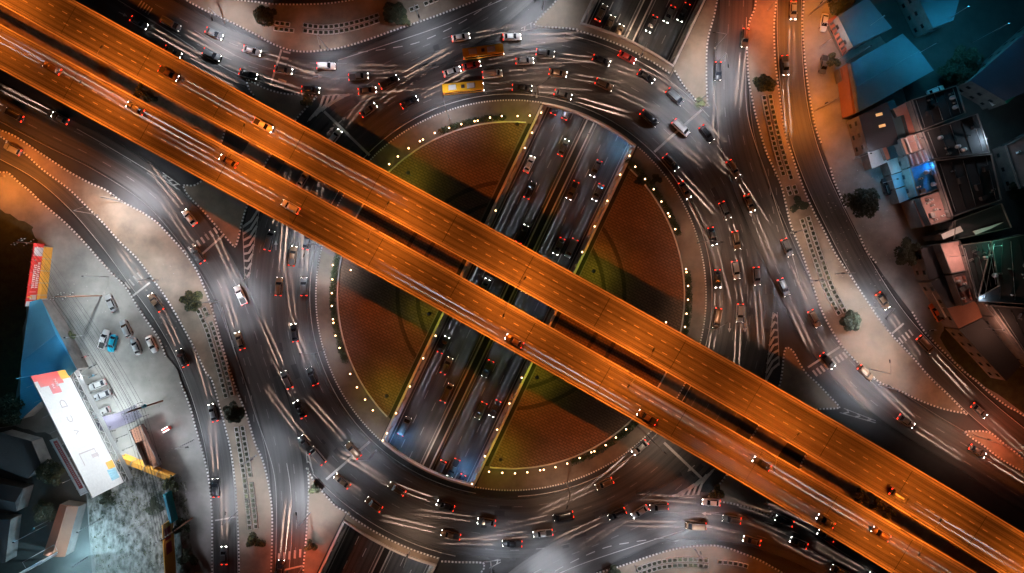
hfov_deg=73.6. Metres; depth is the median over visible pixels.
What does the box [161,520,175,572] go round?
sign board
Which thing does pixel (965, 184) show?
row house
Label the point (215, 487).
suv
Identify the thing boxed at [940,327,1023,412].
soil
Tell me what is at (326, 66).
suv
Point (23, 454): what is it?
dark house
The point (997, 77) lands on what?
dark warehouse
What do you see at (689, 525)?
van
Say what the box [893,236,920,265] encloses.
tree
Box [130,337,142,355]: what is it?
sedan car
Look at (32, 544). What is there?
dark yard
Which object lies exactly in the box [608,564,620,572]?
tree
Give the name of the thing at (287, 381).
suv
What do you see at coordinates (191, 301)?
tree
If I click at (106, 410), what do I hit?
suv
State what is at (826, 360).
sedan car
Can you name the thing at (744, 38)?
suv
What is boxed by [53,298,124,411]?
power cable
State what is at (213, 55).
suv
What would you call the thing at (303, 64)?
road
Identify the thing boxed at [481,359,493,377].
suv
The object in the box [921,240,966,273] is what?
terrace house
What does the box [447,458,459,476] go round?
pickup truck
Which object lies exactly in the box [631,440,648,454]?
sedan car
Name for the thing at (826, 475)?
pavement
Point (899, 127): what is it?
blue annex
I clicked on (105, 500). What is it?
bush
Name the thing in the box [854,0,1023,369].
dark yard
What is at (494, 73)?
van
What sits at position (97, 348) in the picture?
power cable
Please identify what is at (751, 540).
sedan car
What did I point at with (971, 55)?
tree
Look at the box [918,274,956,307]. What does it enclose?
dark shop
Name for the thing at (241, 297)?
pickup truck
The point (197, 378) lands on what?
road
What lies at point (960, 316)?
brown roof house
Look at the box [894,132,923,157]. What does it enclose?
terrace house
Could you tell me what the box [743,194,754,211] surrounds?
sedan car
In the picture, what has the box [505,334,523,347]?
sedan car
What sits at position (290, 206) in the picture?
suv
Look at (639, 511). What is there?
sedan car
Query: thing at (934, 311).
pickup truck
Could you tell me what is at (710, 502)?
sedan car
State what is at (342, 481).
sedan car
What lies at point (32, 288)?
billboard
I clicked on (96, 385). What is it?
sedan car
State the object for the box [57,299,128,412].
power cable
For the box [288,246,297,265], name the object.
pickup truck
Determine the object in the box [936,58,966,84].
tree
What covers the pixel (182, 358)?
suv
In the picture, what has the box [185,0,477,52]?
pavement
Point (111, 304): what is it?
sedan car
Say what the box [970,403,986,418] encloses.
sedan car
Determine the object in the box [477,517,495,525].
sedan car
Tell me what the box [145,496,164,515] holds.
bush
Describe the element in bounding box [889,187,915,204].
awning
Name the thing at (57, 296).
utility pole
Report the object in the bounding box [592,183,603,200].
sedan car
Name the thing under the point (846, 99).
shop building
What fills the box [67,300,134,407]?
power cable
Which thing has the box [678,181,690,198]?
sedan car
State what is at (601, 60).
sedan car
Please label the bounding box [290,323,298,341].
sedan car
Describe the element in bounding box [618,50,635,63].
sedan car
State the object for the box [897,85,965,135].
row house
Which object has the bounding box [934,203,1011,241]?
dark shop
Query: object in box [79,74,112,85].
expressway lamp
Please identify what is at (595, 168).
sedan car
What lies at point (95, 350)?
power cable
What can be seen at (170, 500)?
hoarding
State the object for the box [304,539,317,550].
bush
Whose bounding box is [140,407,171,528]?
power cable
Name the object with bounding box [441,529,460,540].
pickup truck
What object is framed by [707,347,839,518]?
pavement
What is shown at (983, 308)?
terrace house
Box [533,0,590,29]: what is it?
pavement
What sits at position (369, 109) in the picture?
sedan car
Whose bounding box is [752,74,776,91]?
tree
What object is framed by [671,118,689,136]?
van
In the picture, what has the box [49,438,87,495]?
billboard
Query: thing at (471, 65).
sedan car
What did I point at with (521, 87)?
pickup truck
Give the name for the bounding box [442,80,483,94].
bus
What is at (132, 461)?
hoarding wall
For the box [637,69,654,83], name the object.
sedan car
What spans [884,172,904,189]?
awning
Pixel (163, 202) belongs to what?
road
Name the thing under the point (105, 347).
power cable
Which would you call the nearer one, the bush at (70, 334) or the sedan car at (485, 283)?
the bush at (70, 334)
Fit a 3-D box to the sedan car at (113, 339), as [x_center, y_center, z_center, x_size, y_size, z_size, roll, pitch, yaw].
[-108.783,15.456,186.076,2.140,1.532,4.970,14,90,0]
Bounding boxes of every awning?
[823,15,848,58]
[879,156,906,176]
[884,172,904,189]
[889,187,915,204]
[925,293,946,317]
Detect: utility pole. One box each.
[10,238,44,245]
[50,292,101,299]
[122,400,162,414]
[155,517,192,543]
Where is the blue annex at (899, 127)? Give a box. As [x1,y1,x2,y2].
[888,100,907,138]
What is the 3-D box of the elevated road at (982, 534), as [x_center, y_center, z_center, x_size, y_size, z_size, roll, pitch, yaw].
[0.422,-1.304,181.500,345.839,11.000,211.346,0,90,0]
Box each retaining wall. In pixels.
[318,0,597,572]
[426,0,705,572]
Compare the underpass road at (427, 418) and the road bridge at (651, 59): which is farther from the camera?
the underpass road at (427, 418)
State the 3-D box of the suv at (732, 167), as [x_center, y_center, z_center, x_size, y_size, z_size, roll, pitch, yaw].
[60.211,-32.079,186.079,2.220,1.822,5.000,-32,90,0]
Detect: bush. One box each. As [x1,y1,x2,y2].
[68,330,75,338]
[99,489,115,505]
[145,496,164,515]
[300,93,312,105]
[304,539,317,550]
[308,483,319,493]
[401,15,410,25]
[634,175,644,184]
[650,174,661,184]
[695,97,705,106]
[709,484,724,498]
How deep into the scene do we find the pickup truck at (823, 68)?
185.76 m
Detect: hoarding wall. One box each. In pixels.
[37,246,52,299]
[117,453,175,481]
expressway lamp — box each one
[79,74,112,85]
[96,45,118,69]
[901,529,922,555]
[911,516,941,528]
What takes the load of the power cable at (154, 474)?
attached to the utility pole at (175, 530)
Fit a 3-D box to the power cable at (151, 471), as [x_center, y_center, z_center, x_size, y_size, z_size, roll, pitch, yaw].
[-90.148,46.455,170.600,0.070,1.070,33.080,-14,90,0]
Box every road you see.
[0,0,1023,572]
[0,24,975,572]
[0,81,306,572]
[0,138,237,572]
[75,0,385,100]
[245,29,776,560]
[315,0,534,116]
[326,0,642,572]
[381,0,697,572]
[505,473,706,572]
[636,489,889,572]
[713,0,1023,511]
[776,0,1023,457]
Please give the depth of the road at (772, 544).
186.99 m
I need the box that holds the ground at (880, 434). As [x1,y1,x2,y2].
[0,0,1023,572]
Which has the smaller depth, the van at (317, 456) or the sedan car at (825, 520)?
the sedan car at (825, 520)
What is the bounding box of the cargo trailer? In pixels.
[129,424,161,467]
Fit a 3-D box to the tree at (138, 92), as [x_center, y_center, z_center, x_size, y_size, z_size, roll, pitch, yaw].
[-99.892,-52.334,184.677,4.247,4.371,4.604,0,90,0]
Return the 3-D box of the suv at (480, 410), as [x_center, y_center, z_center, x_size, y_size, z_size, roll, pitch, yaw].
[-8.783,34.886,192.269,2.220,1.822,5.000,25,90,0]
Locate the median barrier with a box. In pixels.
[371,0,652,572]
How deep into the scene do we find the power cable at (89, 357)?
170.00 m
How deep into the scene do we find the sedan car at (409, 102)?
186.00 m
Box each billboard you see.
[20,545,57,572]
[24,243,43,305]
[27,369,132,497]
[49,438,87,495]
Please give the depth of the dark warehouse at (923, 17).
179.52 m
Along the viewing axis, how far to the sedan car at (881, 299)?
185.99 m
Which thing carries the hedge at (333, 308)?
on the lawn at (387, 327)
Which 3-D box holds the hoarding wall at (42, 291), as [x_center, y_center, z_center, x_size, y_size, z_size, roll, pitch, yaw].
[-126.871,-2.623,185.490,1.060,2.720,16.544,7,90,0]
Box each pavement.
[0,4,224,143]
[0,129,272,572]
[0,171,212,572]
[183,79,317,246]
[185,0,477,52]
[302,467,350,572]
[435,560,484,572]
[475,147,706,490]
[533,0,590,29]
[597,545,783,572]
[670,0,717,106]
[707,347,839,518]
[746,0,967,414]
[800,454,998,572]
[801,0,1023,415]
[964,430,1023,472]
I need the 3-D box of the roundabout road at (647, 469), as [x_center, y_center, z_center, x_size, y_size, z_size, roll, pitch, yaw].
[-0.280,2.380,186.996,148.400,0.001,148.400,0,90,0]
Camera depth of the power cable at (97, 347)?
170.05 m
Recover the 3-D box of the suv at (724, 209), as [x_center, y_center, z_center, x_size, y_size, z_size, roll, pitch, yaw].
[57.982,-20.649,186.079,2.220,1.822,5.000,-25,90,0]
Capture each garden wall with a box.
[337,121,525,416]
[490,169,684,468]
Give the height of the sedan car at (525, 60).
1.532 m
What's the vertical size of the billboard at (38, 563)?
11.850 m
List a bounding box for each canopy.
[97,402,148,430]
[834,68,843,83]
[860,150,886,170]
[922,226,962,240]
[972,222,1002,234]
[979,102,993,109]
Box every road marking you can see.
[0,0,1023,572]
[328,0,695,572]
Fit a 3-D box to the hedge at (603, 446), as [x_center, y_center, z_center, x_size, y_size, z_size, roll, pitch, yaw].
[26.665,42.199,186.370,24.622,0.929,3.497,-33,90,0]
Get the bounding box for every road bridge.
[343,439,474,566]
[542,22,673,147]
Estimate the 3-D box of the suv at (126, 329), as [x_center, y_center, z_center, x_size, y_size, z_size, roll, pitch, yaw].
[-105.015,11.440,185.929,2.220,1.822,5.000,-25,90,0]
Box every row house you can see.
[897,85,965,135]
[910,113,989,164]
[923,153,1001,217]
[957,240,999,298]
[970,234,1023,305]
[982,304,1023,366]
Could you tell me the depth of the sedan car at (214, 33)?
186.00 m
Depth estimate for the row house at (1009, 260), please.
176.88 m
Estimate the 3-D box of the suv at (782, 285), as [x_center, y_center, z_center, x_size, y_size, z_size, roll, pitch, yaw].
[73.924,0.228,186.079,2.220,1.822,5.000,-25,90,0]
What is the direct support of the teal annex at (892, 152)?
on the pavement at (891, 225)
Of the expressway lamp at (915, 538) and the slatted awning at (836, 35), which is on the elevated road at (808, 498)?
the expressway lamp at (915, 538)
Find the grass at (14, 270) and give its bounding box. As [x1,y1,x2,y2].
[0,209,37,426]
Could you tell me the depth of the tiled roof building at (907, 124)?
179.38 m
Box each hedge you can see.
[329,253,347,363]
[437,114,506,135]
[571,420,639,465]
[624,156,681,235]
[682,270,692,336]
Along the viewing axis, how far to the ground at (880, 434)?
187.00 m
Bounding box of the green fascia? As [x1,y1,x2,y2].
[988,97,1013,109]
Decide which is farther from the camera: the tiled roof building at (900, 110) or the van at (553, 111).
the van at (553, 111)
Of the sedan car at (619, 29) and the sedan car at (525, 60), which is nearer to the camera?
the sedan car at (525, 60)
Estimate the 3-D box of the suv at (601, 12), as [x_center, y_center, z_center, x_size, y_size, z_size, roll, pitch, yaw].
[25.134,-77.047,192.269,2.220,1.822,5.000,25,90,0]
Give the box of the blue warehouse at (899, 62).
[846,34,933,117]
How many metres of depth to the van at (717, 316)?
184.97 m
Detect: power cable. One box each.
[52,302,121,412]
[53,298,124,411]
[56,303,123,410]
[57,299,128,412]
[58,295,130,410]
[61,294,132,407]
[61,295,131,406]
[63,300,131,408]
[65,295,134,405]
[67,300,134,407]
[70,295,139,405]
[74,295,142,404]
[123,416,154,538]
[126,415,157,537]
[129,415,160,538]
[131,413,162,536]
[133,409,165,535]
[133,410,165,536]
[133,412,164,534]
[136,409,167,531]
[137,415,167,534]
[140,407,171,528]
[143,406,174,528]
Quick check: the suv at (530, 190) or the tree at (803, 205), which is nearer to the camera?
the tree at (803, 205)
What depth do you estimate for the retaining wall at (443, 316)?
189.99 m
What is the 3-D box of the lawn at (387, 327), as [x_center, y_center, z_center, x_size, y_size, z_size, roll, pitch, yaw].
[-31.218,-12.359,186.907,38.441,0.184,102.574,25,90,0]
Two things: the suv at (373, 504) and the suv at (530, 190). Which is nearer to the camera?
the suv at (373, 504)
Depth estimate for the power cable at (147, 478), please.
172.06 m
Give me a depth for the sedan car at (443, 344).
192.15 m
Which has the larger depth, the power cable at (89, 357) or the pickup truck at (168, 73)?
the pickup truck at (168, 73)
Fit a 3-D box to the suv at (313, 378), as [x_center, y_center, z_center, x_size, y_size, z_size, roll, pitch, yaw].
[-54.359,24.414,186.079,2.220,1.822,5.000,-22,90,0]
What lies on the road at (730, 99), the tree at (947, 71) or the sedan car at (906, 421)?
the sedan car at (906, 421)
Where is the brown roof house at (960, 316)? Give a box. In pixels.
[941,302,981,327]
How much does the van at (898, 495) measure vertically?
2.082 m
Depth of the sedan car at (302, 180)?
185.91 m
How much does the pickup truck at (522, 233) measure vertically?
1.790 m
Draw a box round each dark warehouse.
[897,0,958,37]
[957,26,1023,104]
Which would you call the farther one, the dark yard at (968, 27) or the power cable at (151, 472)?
the dark yard at (968, 27)
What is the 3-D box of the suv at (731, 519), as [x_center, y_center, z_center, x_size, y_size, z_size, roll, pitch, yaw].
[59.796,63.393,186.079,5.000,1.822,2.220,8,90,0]
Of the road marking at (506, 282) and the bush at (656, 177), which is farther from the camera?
the road marking at (506, 282)
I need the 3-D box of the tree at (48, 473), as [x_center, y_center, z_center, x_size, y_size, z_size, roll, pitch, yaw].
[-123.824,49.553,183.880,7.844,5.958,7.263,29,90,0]
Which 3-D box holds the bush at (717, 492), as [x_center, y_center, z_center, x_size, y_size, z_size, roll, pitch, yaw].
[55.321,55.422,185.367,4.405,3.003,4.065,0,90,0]
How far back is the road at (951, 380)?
186.99 m
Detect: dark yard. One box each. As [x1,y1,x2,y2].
[0,426,91,572]
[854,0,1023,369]
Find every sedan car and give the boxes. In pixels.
[51,112,69,124]
[88,379,106,389]
[94,389,111,400]
[105,294,117,311]
[107,334,117,351]
[125,102,144,115]
[129,15,148,29]
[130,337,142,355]
[145,335,158,352]
[164,45,181,57]
[182,209,197,226]
[205,27,223,39]
[208,403,218,421]
[219,154,237,167]
[220,546,228,564]
[234,331,245,349]
[239,68,257,79]
[242,45,261,56]
[274,65,292,74]
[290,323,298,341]
[293,400,306,418]
[296,172,309,187]
[301,86,319,93]
[302,236,310,249]
[329,129,341,142]
[334,473,350,488]
[358,86,376,94]
[360,103,377,117]
[400,96,418,108]
[436,500,454,511]
[437,336,449,353]
[442,66,460,76]
[451,33,469,42]
[458,473,465,480]
[462,61,480,70]
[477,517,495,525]
[481,278,489,289]
[489,400,500,417]
[503,33,520,40]
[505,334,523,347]
[516,56,533,64]
[523,155,534,172]
[549,69,566,77]
[553,237,564,254]
[554,89,571,99]
[557,139,569,156]
[590,159,601,177]
[592,54,610,65]
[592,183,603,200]
[615,24,623,34]
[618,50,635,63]
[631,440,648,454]
[631,504,648,517]
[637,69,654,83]
[645,15,657,32]
[663,5,675,22]
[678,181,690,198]
[702,498,720,505]
[707,227,716,245]
[713,270,721,287]
[742,535,760,545]
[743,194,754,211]
[752,456,771,470]
[789,1,796,19]
[789,536,807,548]
[816,513,835,528]
[817,529,834,541]
[819,13,828,31]
[819,352,834,368]
[875,292,889,309]
[897,414,914,427]
[926,85,943,94]
[968,444,986,457]
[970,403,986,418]
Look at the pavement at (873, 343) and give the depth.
186.85 m
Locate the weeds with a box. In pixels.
[94,472,186,572]
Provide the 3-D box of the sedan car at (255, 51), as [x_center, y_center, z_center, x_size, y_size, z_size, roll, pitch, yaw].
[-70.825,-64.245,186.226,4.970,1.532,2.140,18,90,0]
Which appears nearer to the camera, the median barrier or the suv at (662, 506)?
the suv at (662, 506)
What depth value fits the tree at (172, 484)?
183.69 m
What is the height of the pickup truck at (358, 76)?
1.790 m
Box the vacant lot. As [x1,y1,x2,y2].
[88,461,193,572]
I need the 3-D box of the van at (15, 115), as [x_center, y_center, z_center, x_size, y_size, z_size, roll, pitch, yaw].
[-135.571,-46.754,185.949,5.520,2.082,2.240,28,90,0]
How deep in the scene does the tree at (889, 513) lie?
183.64 m
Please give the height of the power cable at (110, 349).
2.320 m
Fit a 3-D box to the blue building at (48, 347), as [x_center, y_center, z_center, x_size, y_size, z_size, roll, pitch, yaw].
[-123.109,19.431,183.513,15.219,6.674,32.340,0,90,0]
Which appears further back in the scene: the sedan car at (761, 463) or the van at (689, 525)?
the van at (689, 525)
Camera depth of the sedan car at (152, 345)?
185.85 m
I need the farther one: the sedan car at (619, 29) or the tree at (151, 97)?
the sedan car at (619, 29)
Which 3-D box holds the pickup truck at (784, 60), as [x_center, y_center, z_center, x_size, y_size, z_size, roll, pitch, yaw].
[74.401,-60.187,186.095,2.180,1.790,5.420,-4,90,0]
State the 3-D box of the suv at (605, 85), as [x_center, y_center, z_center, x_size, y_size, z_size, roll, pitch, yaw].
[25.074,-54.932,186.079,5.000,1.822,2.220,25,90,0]
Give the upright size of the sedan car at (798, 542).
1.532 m
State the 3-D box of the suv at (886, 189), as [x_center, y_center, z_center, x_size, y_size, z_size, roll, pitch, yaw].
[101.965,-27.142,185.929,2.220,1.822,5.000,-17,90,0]
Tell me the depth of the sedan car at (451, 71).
186.00 m
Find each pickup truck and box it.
[97,329,110,349]
[148,293,163,311]
[158,66,178,80]
[234,285,247,305]
[252,117,273,132]
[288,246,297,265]
[298,435,312,453]
[348,73,368,80]
[379,75,398,88]
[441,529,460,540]
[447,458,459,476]
[502,539,521,547]
[512,84,531,91]
[516,224,528,243]
[533,528,552,537]
[566,181,578,199]
[603,15,615,30]
[637,410,657,425]
[677,2,689,21]
[780,55,789,75]
[818,54,828,74]
[928,303,941,321]
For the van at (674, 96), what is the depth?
184.97 m
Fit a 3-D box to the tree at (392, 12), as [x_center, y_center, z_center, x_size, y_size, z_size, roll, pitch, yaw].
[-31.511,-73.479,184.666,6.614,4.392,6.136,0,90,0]
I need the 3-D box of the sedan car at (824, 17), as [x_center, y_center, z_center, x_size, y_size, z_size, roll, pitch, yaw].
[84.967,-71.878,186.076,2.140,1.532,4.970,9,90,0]
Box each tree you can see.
[0,392,24,425]
[32,499,56,522]
[35,459,64,485]
[132,83,147,98]
[143,90,157,102]
[161,475,178,491]
[172,518,190,533]
[177,548,198,565]
[179,290,202,311]
[222,400,244,422]
[246,532,265,546]
[253,5,276,26]
[383,1,406,24]
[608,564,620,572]
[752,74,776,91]
[790,195,809,212]
[826,52,840,66]
[827,0,855,15]
[839,309,861,331]
[841,187,879,218]
[853,488,869,503]
[869,496,885,510]
[882,506,895,518]
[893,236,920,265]
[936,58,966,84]
[950,44,984,79]
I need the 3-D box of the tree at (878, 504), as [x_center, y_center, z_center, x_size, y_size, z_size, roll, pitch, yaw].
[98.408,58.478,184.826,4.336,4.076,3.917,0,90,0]
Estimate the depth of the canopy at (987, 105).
184.49 m
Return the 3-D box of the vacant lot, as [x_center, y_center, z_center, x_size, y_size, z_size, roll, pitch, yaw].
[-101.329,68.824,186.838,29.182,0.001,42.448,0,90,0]
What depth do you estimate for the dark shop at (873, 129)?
179.88 m
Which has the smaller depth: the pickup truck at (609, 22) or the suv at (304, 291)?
the suv at (304, 291)
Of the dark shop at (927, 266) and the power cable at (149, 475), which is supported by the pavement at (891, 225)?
the dark shop at (927, 266)
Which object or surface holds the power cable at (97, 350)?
attached to the utility pole at (145, 405)
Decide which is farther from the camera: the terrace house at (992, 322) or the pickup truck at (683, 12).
the pickup truck at (683, 12)
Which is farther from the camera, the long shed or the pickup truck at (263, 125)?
the long shed
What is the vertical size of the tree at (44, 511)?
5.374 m
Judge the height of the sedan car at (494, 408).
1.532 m
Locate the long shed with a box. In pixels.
[43,500,86,556]
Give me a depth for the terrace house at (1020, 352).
178.49 m
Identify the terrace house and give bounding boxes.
[893,160,937,197]
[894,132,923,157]
[898,149,929,168]
[904,191,952,225]
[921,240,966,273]
[942,273,973,305]
[976,302,1004,315]
[980,316,1003,329]
[994,331,1014,344]
[1006,345,1023,359]
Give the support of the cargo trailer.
on the pavement at (74, 258)
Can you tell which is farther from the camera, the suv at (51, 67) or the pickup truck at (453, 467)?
the pickup truck at (453, 467)
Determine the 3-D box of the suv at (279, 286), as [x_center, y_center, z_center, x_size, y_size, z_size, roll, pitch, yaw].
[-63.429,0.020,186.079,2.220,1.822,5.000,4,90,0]
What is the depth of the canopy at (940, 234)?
179.85 m
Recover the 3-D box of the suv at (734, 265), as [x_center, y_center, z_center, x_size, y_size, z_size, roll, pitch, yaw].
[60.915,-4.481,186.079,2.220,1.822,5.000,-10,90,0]
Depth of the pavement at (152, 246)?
186.85 m
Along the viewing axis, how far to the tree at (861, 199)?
181.52 m
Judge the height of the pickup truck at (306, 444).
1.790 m
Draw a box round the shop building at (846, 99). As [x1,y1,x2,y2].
[836,63,855,118]
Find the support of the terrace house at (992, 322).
on the pavement at (891, 225)
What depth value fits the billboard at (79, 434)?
175.69 m
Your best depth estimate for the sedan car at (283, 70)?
186.00 m
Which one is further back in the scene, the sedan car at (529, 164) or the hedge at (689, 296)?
the sedan car at (529, 164)
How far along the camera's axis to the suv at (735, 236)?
185.66 m
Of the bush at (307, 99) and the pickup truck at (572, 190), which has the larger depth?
the pickup truck at (572, 190)
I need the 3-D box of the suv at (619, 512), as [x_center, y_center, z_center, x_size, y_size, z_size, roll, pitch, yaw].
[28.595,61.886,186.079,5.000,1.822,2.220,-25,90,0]
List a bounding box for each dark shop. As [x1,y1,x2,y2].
[846,102,898,155]
[912,246,943,279]
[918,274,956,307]
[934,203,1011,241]
[945,318,1021,380]
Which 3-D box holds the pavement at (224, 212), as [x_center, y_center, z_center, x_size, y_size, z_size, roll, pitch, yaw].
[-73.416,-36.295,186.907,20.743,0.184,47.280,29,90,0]
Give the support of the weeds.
on the vacant lot
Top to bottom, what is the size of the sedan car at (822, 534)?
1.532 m
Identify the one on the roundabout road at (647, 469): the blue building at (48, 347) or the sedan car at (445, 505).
the sedan car at (445, 505)
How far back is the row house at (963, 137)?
176.88 m
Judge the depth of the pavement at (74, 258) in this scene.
186.85 m
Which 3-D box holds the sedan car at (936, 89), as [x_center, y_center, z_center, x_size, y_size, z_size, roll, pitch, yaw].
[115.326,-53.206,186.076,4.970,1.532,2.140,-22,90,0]
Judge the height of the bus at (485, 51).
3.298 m
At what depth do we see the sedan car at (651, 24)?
192.18 m
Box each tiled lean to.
[879,147,889,160]
[901,198,924,228]
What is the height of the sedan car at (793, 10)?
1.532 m
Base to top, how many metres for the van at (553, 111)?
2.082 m
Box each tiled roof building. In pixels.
[890,103,908,117]
[901,113,914,135]
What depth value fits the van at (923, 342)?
185.12 m
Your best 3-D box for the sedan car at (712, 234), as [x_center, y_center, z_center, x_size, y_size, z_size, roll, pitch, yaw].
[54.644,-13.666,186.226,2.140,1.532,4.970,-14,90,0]
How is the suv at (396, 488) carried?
on the roundabout road at (647, 469)
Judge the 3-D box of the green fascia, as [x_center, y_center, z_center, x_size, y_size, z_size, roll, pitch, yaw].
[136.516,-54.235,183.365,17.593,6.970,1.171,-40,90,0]
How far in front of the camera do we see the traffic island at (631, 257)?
186.84 m
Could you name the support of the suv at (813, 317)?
on the road at (730, 99)
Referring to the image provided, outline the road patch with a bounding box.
[254,44,771,560]
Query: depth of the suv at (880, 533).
175.64 m
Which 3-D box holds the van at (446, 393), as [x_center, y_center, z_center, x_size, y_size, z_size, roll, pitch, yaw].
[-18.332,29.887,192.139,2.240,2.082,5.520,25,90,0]
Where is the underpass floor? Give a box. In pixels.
[325,0,698,572]
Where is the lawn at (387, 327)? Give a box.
[315,99,540,439]
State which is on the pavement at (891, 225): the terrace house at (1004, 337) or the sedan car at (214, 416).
the terrace house at (1004, 337)
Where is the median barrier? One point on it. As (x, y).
(510, 289)
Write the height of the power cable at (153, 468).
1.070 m
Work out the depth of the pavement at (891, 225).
186.85 m
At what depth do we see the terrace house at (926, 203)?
178.88 m
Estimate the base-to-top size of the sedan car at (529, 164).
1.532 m
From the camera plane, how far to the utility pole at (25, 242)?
177.83 m
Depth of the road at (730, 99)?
186.98 m
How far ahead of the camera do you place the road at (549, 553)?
186.99 m
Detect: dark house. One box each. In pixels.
[0,429,50,478]
[0,477,33,511]
[0,513,21,562]
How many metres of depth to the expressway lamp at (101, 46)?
168.73 m
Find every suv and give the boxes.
[3,142,22,155]
[42,61,62,75]
[92,406,111,418]
[120,319,132,337]
[176,349,188,366]
[191,246,205,263]
[202,48,221,60]
[211,478,220,496]
[275,277,283,295]
[276,559,284,572]
[280,370,292,388]
[281,200,300,213]
[300,277,308,295]
[306,367,318,385]
[317,62,335,69]
[345,442,361,458]
[365,496,382,511]
[388,481,405,495]
[440,357,452,374]
[474,401,486,419]
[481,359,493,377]
[523,181,535,198]
[536,48,554,57]
[561,111,569,119]
[595,4,607,21]
[595,78,612,91]
[595,477,613,489]
[608,507,626,519]
[649,502,668,511]
[662,154,678,170]
[698,125,713,142]
[713,62,721,80]
[718,201,730,219]
[722,514,740,523]
[725,159,739,177]
[730,260,740,278]
[731,231,740,249]
[735,304,743,321]
[740,28,749,47]
[752,267,760,284]
[774,514,793,526]
[777,278,789,296]
[780,238,792,256]
[807,309,820,327]
[857,364,873,380]
[871,526,890,541]
[880,178,892,195]
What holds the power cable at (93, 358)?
attached to the utility pole at (145, 405)
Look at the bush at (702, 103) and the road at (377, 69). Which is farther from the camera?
the road at (377, 69)
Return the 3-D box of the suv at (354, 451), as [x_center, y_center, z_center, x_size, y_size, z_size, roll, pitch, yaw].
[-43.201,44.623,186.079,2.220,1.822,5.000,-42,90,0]
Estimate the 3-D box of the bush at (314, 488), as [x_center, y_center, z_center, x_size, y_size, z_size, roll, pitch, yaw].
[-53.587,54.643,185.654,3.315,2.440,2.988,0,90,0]
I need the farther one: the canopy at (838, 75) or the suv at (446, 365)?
the suv at (446, 365)
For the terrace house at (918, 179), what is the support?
on the pavement at (891, 225)
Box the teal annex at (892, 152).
[887,145,897,160]
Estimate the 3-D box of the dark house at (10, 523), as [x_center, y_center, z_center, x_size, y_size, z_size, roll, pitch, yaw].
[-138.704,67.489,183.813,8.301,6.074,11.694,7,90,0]
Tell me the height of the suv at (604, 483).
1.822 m
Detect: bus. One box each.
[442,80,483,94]
[462,43,503,59]
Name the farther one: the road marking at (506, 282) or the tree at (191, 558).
the road marking at (506, 282)
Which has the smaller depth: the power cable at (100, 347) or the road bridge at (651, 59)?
the power cable at (100, 347)
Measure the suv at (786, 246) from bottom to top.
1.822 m
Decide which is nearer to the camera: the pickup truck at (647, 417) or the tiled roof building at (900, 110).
the pickup truck at (647, 417)
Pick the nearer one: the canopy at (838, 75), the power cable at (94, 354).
the power cable at (94, 354)
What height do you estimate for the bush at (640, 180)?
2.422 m
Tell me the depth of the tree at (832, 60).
183.84 m
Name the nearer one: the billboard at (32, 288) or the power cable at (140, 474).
the power cable at (140, 474)
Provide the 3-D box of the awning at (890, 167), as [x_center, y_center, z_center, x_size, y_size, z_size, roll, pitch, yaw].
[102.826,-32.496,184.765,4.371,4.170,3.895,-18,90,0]
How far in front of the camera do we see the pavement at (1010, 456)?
186.85 m
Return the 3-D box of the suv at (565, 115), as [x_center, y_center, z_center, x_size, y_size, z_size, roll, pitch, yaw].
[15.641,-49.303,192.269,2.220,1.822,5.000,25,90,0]
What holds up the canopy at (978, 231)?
on the dark yard at (968, 27)
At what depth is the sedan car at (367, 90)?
185.99 m
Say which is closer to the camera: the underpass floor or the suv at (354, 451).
the suv at (354, 451)
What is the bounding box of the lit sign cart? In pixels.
[162,426,171,432]
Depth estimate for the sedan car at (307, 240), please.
185.77 m
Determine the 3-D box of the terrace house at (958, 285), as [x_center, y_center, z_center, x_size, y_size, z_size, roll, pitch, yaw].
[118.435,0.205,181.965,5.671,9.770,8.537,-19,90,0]
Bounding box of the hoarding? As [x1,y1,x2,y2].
[163,490,177,522]
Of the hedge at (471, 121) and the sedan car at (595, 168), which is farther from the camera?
the sedan car at (595, 168)
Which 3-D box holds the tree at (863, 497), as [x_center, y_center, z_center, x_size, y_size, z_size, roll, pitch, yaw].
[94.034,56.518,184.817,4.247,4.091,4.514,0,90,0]
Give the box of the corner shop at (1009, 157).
[992,133,1023,190]
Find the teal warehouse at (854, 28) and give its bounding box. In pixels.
[827,0,891,54]
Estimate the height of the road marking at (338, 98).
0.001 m
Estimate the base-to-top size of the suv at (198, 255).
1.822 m
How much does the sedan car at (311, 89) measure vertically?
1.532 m
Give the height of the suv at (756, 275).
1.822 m
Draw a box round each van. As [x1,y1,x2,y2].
[4,107,24,122]
[159,15,181,30]
[263,230,275,250]
[310,446,326,465]
[397,416,410,435]
[435,460,446,472]
[440,383,453,402]
[482,69,502,78]
[550,108,558,115]
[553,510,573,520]
[564,238,577,257]
[639,109,658,126]
[665,88,683,105]
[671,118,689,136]
[685,521,705,529]
[711,308,722,327]
[830,564,849,572]
[888,488,909,503]
[915,335,933,353]
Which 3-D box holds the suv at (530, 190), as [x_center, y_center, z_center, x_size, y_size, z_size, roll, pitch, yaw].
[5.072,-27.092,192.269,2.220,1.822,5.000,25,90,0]
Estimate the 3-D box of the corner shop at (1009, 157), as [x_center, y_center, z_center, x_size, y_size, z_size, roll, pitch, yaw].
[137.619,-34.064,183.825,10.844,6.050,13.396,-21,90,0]
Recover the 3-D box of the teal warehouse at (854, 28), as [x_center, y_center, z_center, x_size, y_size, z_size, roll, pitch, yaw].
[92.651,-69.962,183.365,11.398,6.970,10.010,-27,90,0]
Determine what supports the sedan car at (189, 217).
on the road at (163, 202)
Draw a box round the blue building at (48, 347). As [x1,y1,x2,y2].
[20,299,88,419]
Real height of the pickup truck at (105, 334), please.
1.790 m

